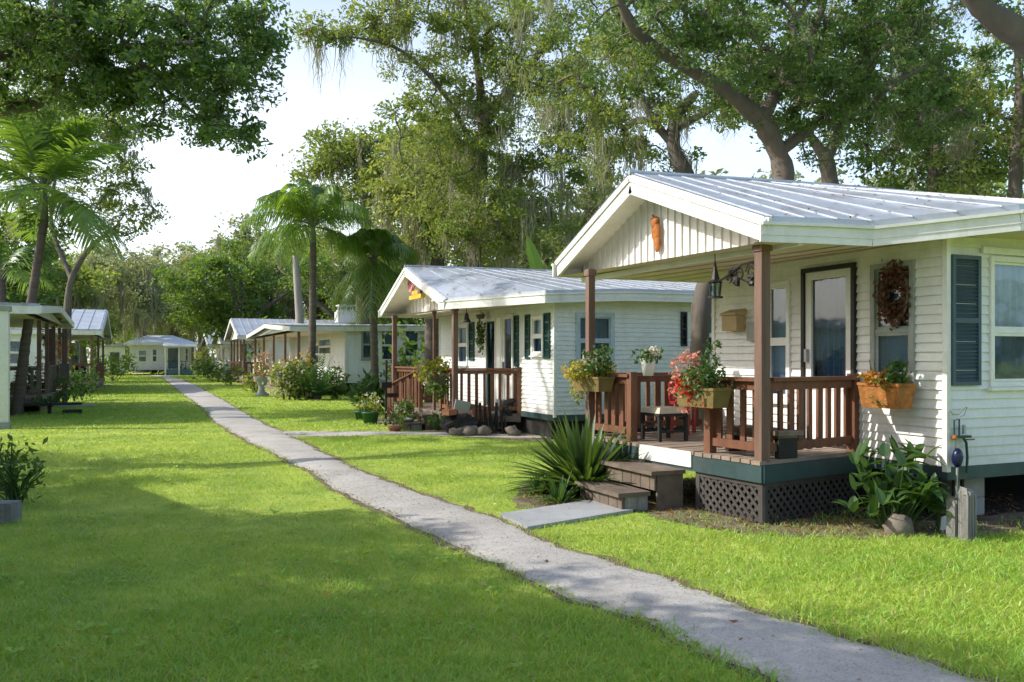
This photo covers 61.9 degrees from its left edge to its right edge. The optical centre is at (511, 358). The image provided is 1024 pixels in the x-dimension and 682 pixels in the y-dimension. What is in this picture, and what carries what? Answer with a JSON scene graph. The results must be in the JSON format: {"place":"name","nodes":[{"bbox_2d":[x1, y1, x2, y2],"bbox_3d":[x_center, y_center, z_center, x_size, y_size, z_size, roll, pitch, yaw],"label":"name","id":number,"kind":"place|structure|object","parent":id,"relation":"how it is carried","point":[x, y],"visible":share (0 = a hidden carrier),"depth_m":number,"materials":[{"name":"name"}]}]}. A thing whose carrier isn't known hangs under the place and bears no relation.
{"place":"outdoors","nodes":[
{"label":"outdoors","id":0,"kind":"place"},
{"bbox_2d":[424,318,438,401],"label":"door","id":1,"kind":"structure","parent":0,"point":[428,338],"depth_m":25.48,"materials":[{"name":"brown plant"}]},
{"bbox_2d":[0,360,1023,681],"bbox_3d":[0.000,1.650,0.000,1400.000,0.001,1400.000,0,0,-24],"label":"lawn","id":2,"kind":"structure","parent":0,"point":[264,504],"depth_m":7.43,"materials":[{"name":"plant"}]},
{"bbox_2d":[0,306,11,428],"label":"wall corner","id":3,"kind":"structure","parent":2,"relation":"on","point":[5,421],"depth_m":19.78,"materials":[{"name":"white paint"}]},
{"bbox_2d":[0,500,21,524],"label":"planter","id":4,"kind":"object","parent":2,"relation":"on","point":[11,511],"visible":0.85,"depth_m":8.46,"materials":[{"name":"grey wood"}]},
{"bbox_2d":[0,436,48,502],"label":"garden shrub","id":5,"kind":"object","parent":2,"relation":"on","point":[12,491],"visible":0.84,"depth_m":9.56,"materials":[{"name":"green plant"}]},
{"bbox_2d":[0,242,54,301],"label":"palm tree","id":6,"kind":"object","parent":2,"relation":"on","point":[15,270],"visible":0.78,"depth_m":26.97,"materials":[{"name":"green plant"}]},
{"bbox_2d":[0,302,73,411],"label":"mobile home","id":7,"kind":"object","parent":2,"relation":"on","point":[46,316],"visible":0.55,"depth_m":26.57,"materials":[{"name":"white"}]},
{"bbox_2d":[0,207,75,306],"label":"oak tree","id":8,"kind":"object","parent":2,"relation":"on","point":[50,255],"visible":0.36,"depth_m":49.47,"materials":[{"name":"green plant"}]},
{"bbox_2d":[23,391,86,413],"bbox_3d":[-13.490,1.273,25.040,1.842,0.754,0.527,0,0,-24],"label":"plant trough","id":9,"kind":"object","parent":2,"relation":"on","point":[47,404],"visible":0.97,"depth_m":24.98,"materials":[{"name":"green plant"}]},
{"bbox_2d":[34,372,87,402],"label":"garden shrub","id":10,"kind":"object","parent":2,"relation":"on","point":[63,378],"visible":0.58,"depth_m":29.45,"materials":[{"name":"green plant"}]},
{"bbox_2d":[10,309,111,392],"bbox_3d":[-27.897,-0.477,42.936,13.690,4.255,13.770,0,0,-24],"label":"mobile home","id":11,"kind":"object","parent":2,"relation":"on","point":[91,325],"visible":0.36,"depth_m":39.67,"materials":[{"name":"white"}]},
{"bbox_2d":[8,251,120,309],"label":"oak tree","id":12,"kind":"object","parent":2,"relation":"on","point":[84,295],"visible":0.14,"depth_m":58.49,"materials":[{"name":"green plant"}]},
{"bbox_2d":[60,329,69,402],"bbox_3d":[-16.011,0.300,30.556,0.300,2.700,0.300,0,0,-24],"label":"carved post","id":13,"kind":"object","parent":2,"relation":"on","point":[64,366],"visible":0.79,"depth_m":30.46,"materials":[{"name":"brown paint"}]},
{"bbox_2d":[0,96,130,415],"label":"palm tree","id":14,"kind":"object","parent":2,"relation":"on","point":[48,156],"visible":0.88,"depth_m":24.42,"materials":[{"name":"green plant"}]},
{"bbox_2d":[61,363,105,400],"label":"garden shrub","id":15,"kind":"object","parent":2,"relation":"on","point":[91,387],"visible":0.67,"depth_m":32.99,"materials":[{"name":"green plant"}]},
{"bbox_2d":[53,253,120,347],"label":"oak tree","id":16,"kind":"object","parent":2,"relation":"on","point":[112,328],"visible":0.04,"depth_m":67.93,"materials":[{"name":"green plant"}]},
{"bbox_2d":[0,76,175,396],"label":"oak tree","id":17,"kind":"object","parent":2,"relation":"on","point":[109,193],"visible":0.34,"depth_m":35.95,"materials":[{"name":"green plant"}]},
{"bbox_2d":[32,243,153,372],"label":"oak tree","id":18,"kind":"object","parent":2,"relation":"on","point":[122,294],"visible":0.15,"depth_m":74.00,"materials":[{"name":"green plant"}]},
{"bbox_2d":[96,343,126,373],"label":"shed","id":19,"kind":"structure","parent":2,"relation":"on","point":[119,349],"depth_m":81.53,"materials":[{"name":"white wood"}]},
{"bbox_2d":[90,351,138,380],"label":"garden shrub","id":20,"kind":"object","parent":2,"relation":"on","point":[115,368],"visible":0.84,"depth_m":61.00,"materials":[{"name":"green plant"}]},
{"bbox_2d":[72,242,180,374],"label":"oak tree","id":21,"kind":"object","parent":2,"relation":"on","point":[152,305],"visible":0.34,"depth_m":84.40,"materials":[{"name":"green plant"}]},
{"bbox_2d":[67,246,196,372],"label":"oak tree","id":22,"kind":"object","parent":2,"relation":"on","point":[177,263],"visible":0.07,"depth_m":95.44,"materials":[{"name":"green plant"}]},
{"bbox_2d":[0,0,304,163],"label":"oak tree","id":23,"kind":"object","parent":2,"relation":"on","point":[55,40],"visible":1,"depth_m":14.06,"materials":[{"name":"green plant"}]},
{"bbox_2d":[124,335,196,374],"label":"mobile home","id":24,"kind":"object","parent":2,"relation":"on","point":[169,354],"visible":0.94,"depth_m":82.94,"materials":[{"name":"white plastic"}]},
{"bbox_2d":[126,263,211,341],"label":"oak tree","id":25,"kind":"object","parent":2,"relation":"on","point":[174,331],"visible":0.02,"depth_m":103.85,"materials":[{"name":"green plant"}]},
{"bbox_2d":[136,240,267,371],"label":"oak tree","id":26,"kind":"object","parent":2,"relation":"on","point":[188,252],"visible":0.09,"depth_m":99.00,"materials":[{"name":"green plant"}]},
{"bbox_2d":[188,357,228,379],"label":"garden shrub","id":27,"kind":"object","parent":2,"relation":"on","point":[209,367],"visible":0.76,"depth_m":63.17,"materials":[{"name":"green plant"}]},
{"bbox_2d":[210,364,245,384],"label":"garden shrub","id":28,"kind":"object","parent":2,"relation":"on","point":[228,378],"visible":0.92,"depth_m":51.40,"materials":[{"name":"green plant"}]},
{"bbox_2d":[211,331,252,377],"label":"mobile home","id":29,"kind":"object","parent":2,"relation":"on","point":[219,341],"visible":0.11,"depth_m":65.93,"materials":[{"name":"white"}]},
{"bbox_2d":[151,237,319,372],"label":"oak tree","id":30,"kind":"object","parent":2,"relation":"on","point":[214,317],"visible":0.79,"depth_m":64.31,"materials":[{"name":"green plant"}]},
{"bbox_2d":[251,350,273,396],"bbox_3d":[-10.702,0.641,36.648,0.989,2.018,0.972,0,0,-24],"label":"white urn","id":31,"kind":"object","parent":2,"relation":"on","point":[259,380],"visible":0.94,"depth_m":36.52,"materials":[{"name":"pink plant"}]},
{"bbox_2d":[199,252,328,327],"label":"oak tree","id":32,"kind":"object","parent":2,"relation":"on","point":[256,291],"visible":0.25,"depth_m":70.22,"materials":[{"name":"green plant"}]},
{"bbox_2d":[210,211,351,318],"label":"oak tree","id":33,"kind":"object","parent":2,"relation":"on","point":[236,233],"visible":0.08,"depth_m":77.40,"materials":[{"name":"green plant"}]},
{"bbox_2d":[208,233,353,319],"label":"oak tree","id":34,"kind":"object","parent":2,"relation":"on","point":[319,311],"visible":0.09,"depth_m":76.54,"materials":[{"name":"green plant"}]},
{"bbox_2d":[0,423,566,670],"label":"weeds","id":35,"kind":"object","parent":2,"relation":"on","point":[90,624],"visible":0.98,"depth_m":6.32,"materials":[{"name":"green plant"}]},
{"bbox_2d":[261,350,310,399],"bbox_3d":[-8.899,0.690,33.657,1.945,2.020,1.614,0,0,-24],"label":"flowering shrub","id":36,"kind":"object","parent":2,"relation":"on","point":[282,390],"visible":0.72,"depth_m":33.48,"materials":[{"name":"green plant"}]},
{"bbox_2d":[273,352,320,399],"bbox_3d":[-8.534,0.730,33.660,1.943,1.937,1.912,0,0,-24],"label":"garden shrub","id":37,"kind":"object","parent":2,"relation":"on","point":[289,365],"visible":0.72,"depth_m":33.39,"materials":[{"name":"green plant"}]},
{"bbox_2d":[293,255,303,323],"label":"bare trunk","id":38,"kind":"object","parent":2,"relation":"on","point":[299,314],"visible":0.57,"depth_m":57.78,"materials":[{"name":"grey wood"}]},
{"bbox_2d":[224,318,383,382],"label":"mobile home","id":39,"kind":"object","parent":2,"relation":"on","point":[238,330],"visible":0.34,"depth_m":56.47,"materials":[{"name":"white paint"}]},
{"bbox_2d":[237,179,374,398],"bbox_3d":[-7.976,-2.804,34.333,5.054,8.923,5.231,0,0,19],"label":"palm tree","id":40,"kind":"object","parent":2,"relation":"on","point":[314,206],"visible":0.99,"depth_m":34.05,"materials":[{"name":"green plant"}]},
{"bbox_2d":[277,350,353,399],"bbox_3d":[-7.576,0.661,33.659,3.360,1.978,3.336,0,0,-24],"label":"flowering shrub","id":41,"kind":"object","parent":2,"relation":"on","point":[318,392],"visible":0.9,"depth_m":33.29,"materials":[{"name":"green plant"}]},
{"bbox_2d":[319,361,351,399],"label":"garden shrub","id":42,"kind":"object","parent":2,"relation":"on","point":[335,392],"visible":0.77,"depth_m":34.28,"materials":[{"name":"green plant"}]},
{"bbox_2d":[246,323,424,394],"bbox_3d":[-6.536,-0.077,46.502,13.492,3.455,16.497,0,0,-24],"label":"mobile home","id":43,"kind":"object","parent":2,"relation":"on","point":[346,347],"visible":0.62,"depth_m":38.58,"materials":[{"name":"white"}]},
{"bbox_2d":[380,331,391,360],"bbox_3d":[-5.619,-0.559,38.467,0.770,1.496,0.180,0,0,-24],"label":"window","id":44,"kind":"structure","parent":43,"relation":"in","point":[384,350],"depth_m":38.49,"materials":[{"name":"glass"}]},
{"bbox_2d":[279,247,402,324],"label":"oak tree","id":45,"kind":"object","parent":2,"relation":"on","point":[323,264],"visible":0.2,"depth_m":59.98,"materials":[{"name":"green plant"}]},
{"bbox_2d":[263,233,426,321],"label":"oak tree","id":46,"kind":"object","parent":2,"relation":"on","point":[343,286],"visible":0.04,"depth_m":62.59,"materials":[{"name":"green plant"}]},
{"bbox_2d":[345,367,384,412],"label":"leafy plant","id":47,"kind":"object","parent":2,"relation":"on","point":[371,384],"visible":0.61,"depth_m":24.85,"materials":[{"name":"green plant"}]},
{"bbox_2d":[276,86,455,323],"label":"oak tree","id":48,"kind":"object","parent":2,"relation":"on","point":[345,153],"visible":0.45,"depth_m":50.52,"materials":[{"name":"green plant"}]},
{"bbox_2d":[354,392,382,423],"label":"potted plant","id":49,"kind":"object","parent":2,"relation":"on","point":[371,416],"visible":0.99,"depth_m":21.31,"materials":[{"name":"green plant"}]},
{"bbox_2d":[328,227,418,381],"bbox_3d":[-5.772,-1.911,36.257,3.953,7.132,3.854,0,0,-24],"label":"palm tree","id":50,"kind":"object","parent":2,"relation":"on","point":[376,244],"visible":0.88,"depth_m":35.67,"materials":[{"name":"green plant"}]},
{"bbox_2d":[382,342,416,414],"bbox_3d":[-3.220,0.596,24.875,1.106,2.124,1.169,0,0,16],"label":"leafy plant","id":51,"kind":"object","parent":2,"relation":"on","point":[404,362],"visible":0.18,"depth_m":24.77,"materials":[{"name":"green plant"}]},
{"bbox_2d":[390,395,417,429],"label":"potted plant","id":52,"kind":"object","parent":2,"relation":"on","point":[408,409],"visible":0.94,"depth_m":19.58,"materials":[{"name":"green plant"}]},
{"bbox_2d":[378,318,438,376],"bbox_3d":[-1.548,-0.121,32.583,6.555,3.816,6.686,0,0,-24],"label":"thicket bush","id":53,"kind":"object","parent":2,"relation":"on","point":[414,353],"visible":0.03,"depth_m":32.11,"materials":[{"name":"green plant"}]},
{"bbox_2d":[281,431,546,437],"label":"side walkway","id":54,"kind":"structure","parent":2,"relation":"on","point":[326,433],"depth_m":18.55,"materials":[{"name":"grey concrete"}]},
{"bbox_2d":[362,118,543,321],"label":"oak tree","id":55,"kind":"object","parent":2,"relation":"on","point":[404,197],"visible":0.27,"depth_m":41.01,"materials":[{"name":"green plant"}]},
{"bbox_2d":[284,0,639,267],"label":"oak tree","id":56,"kind":"object","parent":2,"relation":"on","point":[482,218],"visible":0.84,"depth_m":32.57,"materials":[{"name":"green plant"}]},
{"bbox_2d":[377,417,567,441],"bbox_3d":[2.804,1.644,21.871,11.638,0.001,8.329,0,0,-24],"label":"mulch bed","id":57,"kind":"object","parent":2,"relation":"on","point":[379,420],"visible":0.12,"depth_m":18.60,"materials":[{"name":"soil"}]},
{"bbox_2d":[406,412,438,430],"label":"wooden steps","id":58,"kind":"structure","parent":57,"relation":"on","point":[417,424],"depth_m":19.47,"materials":[{"name":"grey wood"}]},
{"bbox_2d":[439,398,519,433],"bbox_3d":[-0.633,1.276,18.613,1.958,0.791,0.626,0,0,-24],"label":"scrap heap","id":59,"kind":"object","parent":57,"relation":"on","point":[454,419],"visible":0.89,"depth_m":18.40,"materials":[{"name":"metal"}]},
{"bbox_2d":[378,265,711,438],"bbox_3d":[3.018,-0.366,22.107,11.830,4.062,8.374,0,0,-24],"label":"mobile home","id":60,"kind":"object","parent":57,"relation":"on","point":[534,337],"visible":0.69,"depth_m":18.40,"materials":[{"name":"white"}]},
{"bbox_2d":[412,355,451,403],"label":"potted plant","id":61,"kind":"object","parent":60,"relation":"attached to","point":[440,381],"visible":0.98,"depth_m":19.21,"materials":[{"name":"green plant"}]},
{"bbox_2d":[458,324,467,365],"bbox_3d":[-1.247,-0.325,22.082,0.180,1.072,0.824,0,0,-24],"label":"window","id":62,"kind":"structure","parent":60,"relation":"in","point":[462,329],"depth_m":22.20,"materials":[{"name":"glass"}]},
{"bbox_2d":[474,308,485,357],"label":"hanging plant","id":63,"kind":"object","parent":60,"relation":"hanging from","point":[480,334],"visible":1,"depth_m":20.36,"materials":[{"name":"green plant"}]},
{"bbox_2d":[486,321,493,405],"bbox_3d":[-0.445,0.155,20.261,0.188,2.051,0.530,0,0,-24],"label":"door","id":64,"kind":"structure","parent":60,"relation":"in","point":[492,322],"depth_m":20.45,"materials":[{"name":"white glass"}]},
{"bbox_2d":[529,316,542,356],"bbox_3d":[0.567,-0.448,17.912,0.180,0.859,0.647,0,0,-24],"label":"window","id":65,"kind":"structure","parent":60,"relation":"in","point":[536,321],"depth_m":18.07,"materials":[{"name":"white paint"}]},
{"bbox_2d":[574,312,616,369],"bbox_3d":[1.693,-0.343,17.580,0.960,1.177,0.180,0,0,-24],"label":"window","id":66,"kind":"structure","parent":60,"relation":"in","point":[604,322],"depth_m":17.66,"materials":[{"name":"clear glass"}]},
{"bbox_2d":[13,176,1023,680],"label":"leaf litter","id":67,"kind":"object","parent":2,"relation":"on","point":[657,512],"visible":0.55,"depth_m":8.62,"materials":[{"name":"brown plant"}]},
{"bbox_2d":[519,236,552,269],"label":"banana plant","id":68,"kind":"object","parent":2,"relation":"on","point":[534,258],"visible":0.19,"depth_m":26.67,"materials":[{"name":"green plant"}]},
{"bbox_2d":[524,208,589,268],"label":"oak tree","id":69,"kind":"object","parent":2,"relation":"on","point":[557,250],"visible":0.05,"depth_m":47.74,"materials":[{"name":"green plant"}]},
{"bbox_2d":[499,500,632,529],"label":"concrete walk","id":70,"kind":"structure","parent":2,"relation":"on","point":[553,515],"depth_m":8.87,"materials":[{"name":"grey concrete"}]},
{"bbox_2d":[480,0,781,207],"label":"oak tree","id":71,"kind":"object","parent":2,"relation":"on","point":[612,148],"visible":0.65,"depth_m":24.51,"materials":[{"name":"green plant"}]},
{"bbox_2d":[542,156,727,244],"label":"oak tree","id":72,"kind":"object","parent":2,"relation":"on","point":[589,209],"visible":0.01,"depth_m":42.23,"materials":[{"name":"green plant"}]},
{"bbox_2d":[511,478,1023,539],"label":"mulch bed","id":73,"kind":"object","parent":2,"relation":"on","point":[1007,528],"visible":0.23,"depth_m":8.53,"materials":[{"name":"soil"}]},
{"bbox_2d":[517,470,586,505],"bbox_3d":[0.408,1.496,9.975,0.905,0.458,1.279,0,0,-24],"label":"ground fern","id":74,"kind":"object","parent":73,"relation":"on","point":[559,495],"visible":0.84,"depth_m":9.76,"materials":[{"name":"green plant"}]},
{"bbox_2d":[498,409,649,502],"bbox_3d":[0.913,1.287,10.420,2.241,1.352,2.194,0,0,-24],"label":"strap leaf plant","id":75,"kind":"object","parent":73,"relation":"on","point":[579,456],"visible":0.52,"depth_m":10.19,"materials":[{"name":"green plant"}]},
{"bbox_2d":[574,459,685,510],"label":"wooden steps","id":76,"kind":"structure","parent":73,"relation":"on","point":[665,482],"depth_m":9.34,"materials":[{"name":"brown wood"}]},
{"bbox_2d":[830,435,955,529],"bbox_3d":[3.615,1.203,8.185,1.064,0.909,0.974,0,0,10],"label":"leafy plant","id":77,"kind":"object","parent":73,"relation":"on","point":[917,490],"visible":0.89,"depth_m":8.05,"materials":[{"name":"green plant"}]},
{"bbox_2d":[882,513,914,536],"bbox_3d":[3.610,1.580,7.966,0.272,0.248,0.295,0,0,11],"label":"garden rock","id":78,"kind":"object","parent":73,"relation":"on","point":[897,524],"visible":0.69,"depth_m":7.88,"materials":[{"name":"stone"}]},
{"bbox_2d":[540,0,1023,429],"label":"oak tree","id":79,"kind":"object","parent":2,"relation":"on","point":[864,32],"visible":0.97,"depth_m":16.09,"materials":[{"name":"green plant"}]},
{"bbox_2d":[682,0,980,183],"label":"oak tree","id":80,"kind":"object","parent":2,"relation":"on","point":[829,174],"visible":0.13,"depth_m":20.88,"materials":[{"name":"green plant"}]},
{"bbox_2d":[827,51,1023,193],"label":"oak tree","id":81,"kind":"object","parent":2,"relation":"on","point":[883,154],"visible":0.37,"depth_m":25.16,"materials":[{"name":"green plant"}]},
{"bbox_2d":[857,148,993,193],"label":"oak tree","id":82,"kind":"object","parent":2,"relation":"on","point":[911,184],"visible":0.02,"depth_m":47.30,"materials":[{"name":"green plant"}]},
{"bbox_2d":[946,495,957,538],"bbox_3d":[4.027,1.451,7.775,0.130,0.402,0.120,0,0,-39],"label":"wooden stump","id":83,"kind":"object","parent":2,"relation":"on","point":[952,519],"visible":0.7,"depth_m":7.74,"materials":[{"name":"grey wood"}]},
{"bbox_2d":[958,486,976,541],"bbox_3d":[4.106,1.406,7.702,0.144,0.492,0.132,0,0,-39],"label":"wooden stump","id":84,"kind":"object","parent":2,"relation":"on","point":[967,513],"visible":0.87,"depth_m":7.67,"materials":[{"name":"grey wood"}]},
{"bbox_2d":[927,0,1023,197],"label":"oak tree","id":85,"kind":"object","parent":2,"relation":"on","point":[1015,170],"visible":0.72,"depth_m":22.20,"materials":[{"name":"green plant"}]},
{"bbox_2d":[0,0,1023,359],"label":"sky","id":86,"kind":"structure","parent":0,"point":[195,185],"materials":[{"name":"white"}]},
{"bbox_2d":[131,373,985,681],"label":"path","id":87,"kind":"structure","parent":0,"point":[301,453],"depth_m":6.07,"materials":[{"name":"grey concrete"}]},
{"bbox_2d":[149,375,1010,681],"bbox_3d":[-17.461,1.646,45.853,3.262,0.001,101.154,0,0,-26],"label":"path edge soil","id":88,"kind":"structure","parent":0,"point":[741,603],"depth_m":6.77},
{"bbox_2d":[634,474,1023,520],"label":"bare ground","id":89,"kind":"structure","parent":0,"point":[1011,484],"depth_m":10.10,"materials":[{"name":"brown soil"}]},
{"bbox_2d":[551,170,1023,523],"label":"mobile home","id":90,"kind":"object","parent":89,"relation":"on","point":[822,335],"visible":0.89,"depth_m":8.95,"materials":[{"name":"beige"}]},
{"bbox_2d":[561,344,617,404],"bbox_3d":[0.988,0.220,10.930,0.731,0.801,0.757,0,0,17],"label":"flower box","id":91,"kind":"object","parent":90,"relation":"attached to","point":[588,379],"visible":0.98,"depth_m":10.74,"materials":[{"name":"green plant"}]},
{"bbox_2d":[630,346,663,375],"bbox_3d":[1.632,0.031,10.344,0.363,0.368,0.380,0,0,-24],"label":"flower pot","id":92,"kind":"object","parent":90,"relation":"on","point":[648,359],"visible":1,"depth_m":10.29,"materials":[{"name":"white ceramic"}]},
{"bbox_2d":[641,406,687,441],"bbox_3d":[1.886,0.810,10.581,0.420,0.410,0.420,0,0,-24],"label":"porch stool","id":93,"kind":"object","parent":90,"relation":"on","point":[660,412],"visible":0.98,"depth_m":10.45,"materials":[{"name":"black wood"}]},
{"bbox_2d":[668,382,695,435],"bbox_3d":[2.373,0.670,11.341,0.420,0.690,0.425,0,0,-24],"label":"red chair","id":94,"kind":"object","parent":90,"relation":"on","point":[672,401],"visible":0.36,"depth_m":11.44,"materials":[{"name":"paint"}]},
{"bbox_2d":[667,339,733,413],"bbox_3d":[1.931,0.200,8.990,0.584,0.813,0.816,0,0,-24],"label":"flower box","id":95,"kind":"object","parent":90,"relation":"attached to","point":[699,386],"visible":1,"depth_m":8.81,"materials":[{"name":"green plant"}]},
{"bbox_2d":[713,260,753,286],"bbox_3d":[2.365,-0.783,8.931,0.138,0.437,0.790,0,0,-21],"label":"wrought iron bracket","id":96,"kind":"object","parent":90,"relation":"attached to","point":[732,272],"visible":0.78,"depth_m":8.87,"materials":[{"name":"black metal"}]},
{"bbox_2d":[719,308,753,340],"bbox_3d":[2.949,-0.435,11.107,0.190,0.430,0.570,0,0,-24],"label":"wall box","id":97,"kind":"object","parent":90,"relation":"attached to","point":[733,319],"visible":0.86,"depth_m":11.09,"materials":[{"name":"beige wood"}]},
{"bbox_2d":[723,424,803,458],"bbox_3d":[2.614,0.873,8.998,0.320,0.280,0.950,0,0,-24],"label":"porch bench","id":98,"kind":"object","parent":90,"relation":"on","point":[786,440],"visible":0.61,"depth_m":8.62,"materials":[{"name":"brown wood"}]},
{"bbox_2d":[770,281,791,404],"bbox_3d":[3.319,-0.188,10.558,0.180,1.501,0.506,0,0,-24],"label":"window","id":99,"kind":"structure","parent":90,"relation":"in","point":[780,347],"depth_m":10.61,"materials":[{"name":"glass"}]},
{"bbox_2d":[804,268,849,438],"bbox_3d":[3.665,-0.010,9.786,0.188,1.991,0.719,0,0,-24],"label":"door","id":100,"kind":"structure","parent":90,"relation":"in","point":[833,286],"depth_m":9.90,"materials":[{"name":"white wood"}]},
{"bbox_2d":[857,356,916,408],"bbox_3d":[3.816,0.249,8.711,0.518,0.556,0.599,0,0,-24],"label":"flower box","id":101,"kind":"object","parent":90,"relation":"attached to","point":[890,388],"visible":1,"depth_m":8.58,"materials":[{"name":"orange wood"}]},
{"bbox_2d":[872,259,915,332],"bbox_3d":[3.979,-0.659,8.889,0.184,0.808,0.520,0,0,-24],"label":"autumn wreath","id":102,"kind":"object","parent":90,"relation":"attached to","point":[892,313],"visible":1,"depth_m":8.87,"materials":[{"name":"brown plant"}]},
{"bbox_2d":[870,260,917,383],"bbox_3d":[4.018,-0.367,8.950,0.180,1.268,0.623,0,0,-24],"label":"window","id":103,"kind":"structure","parent":90,"relation":"in","point":[886,344],"depth_m":9.04,"materials":[{"name":"clear glass"}]},
{"bbox_2d":[948,407,974,497],"bbox_3d":[4.403,0.999,8.319,0.332,1.041,0.107,0,0,-24],"label":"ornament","id":104,"kind":"object","parent":90,"relation":"attached to","point":[957,457],"visible":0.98,"depth_m":8.30,"materials":[{"name":"green paint"}]},
{"bbox_2d":[985,256,1023,390],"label":"window","id":105,"kind":"structure","parent":90,"relation":"in","point":[1006,274],"depth_m":8.82,"materials":[{"name":"glass"}]},
{"bbox_2d":[896,0,1023,90],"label":"oak tree","id":106,"kind":"object","parent":89,"relation":"on","point":[1002,23],"visible":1,"depth_m":11.71,"materials":[{"name":"grey plant"}]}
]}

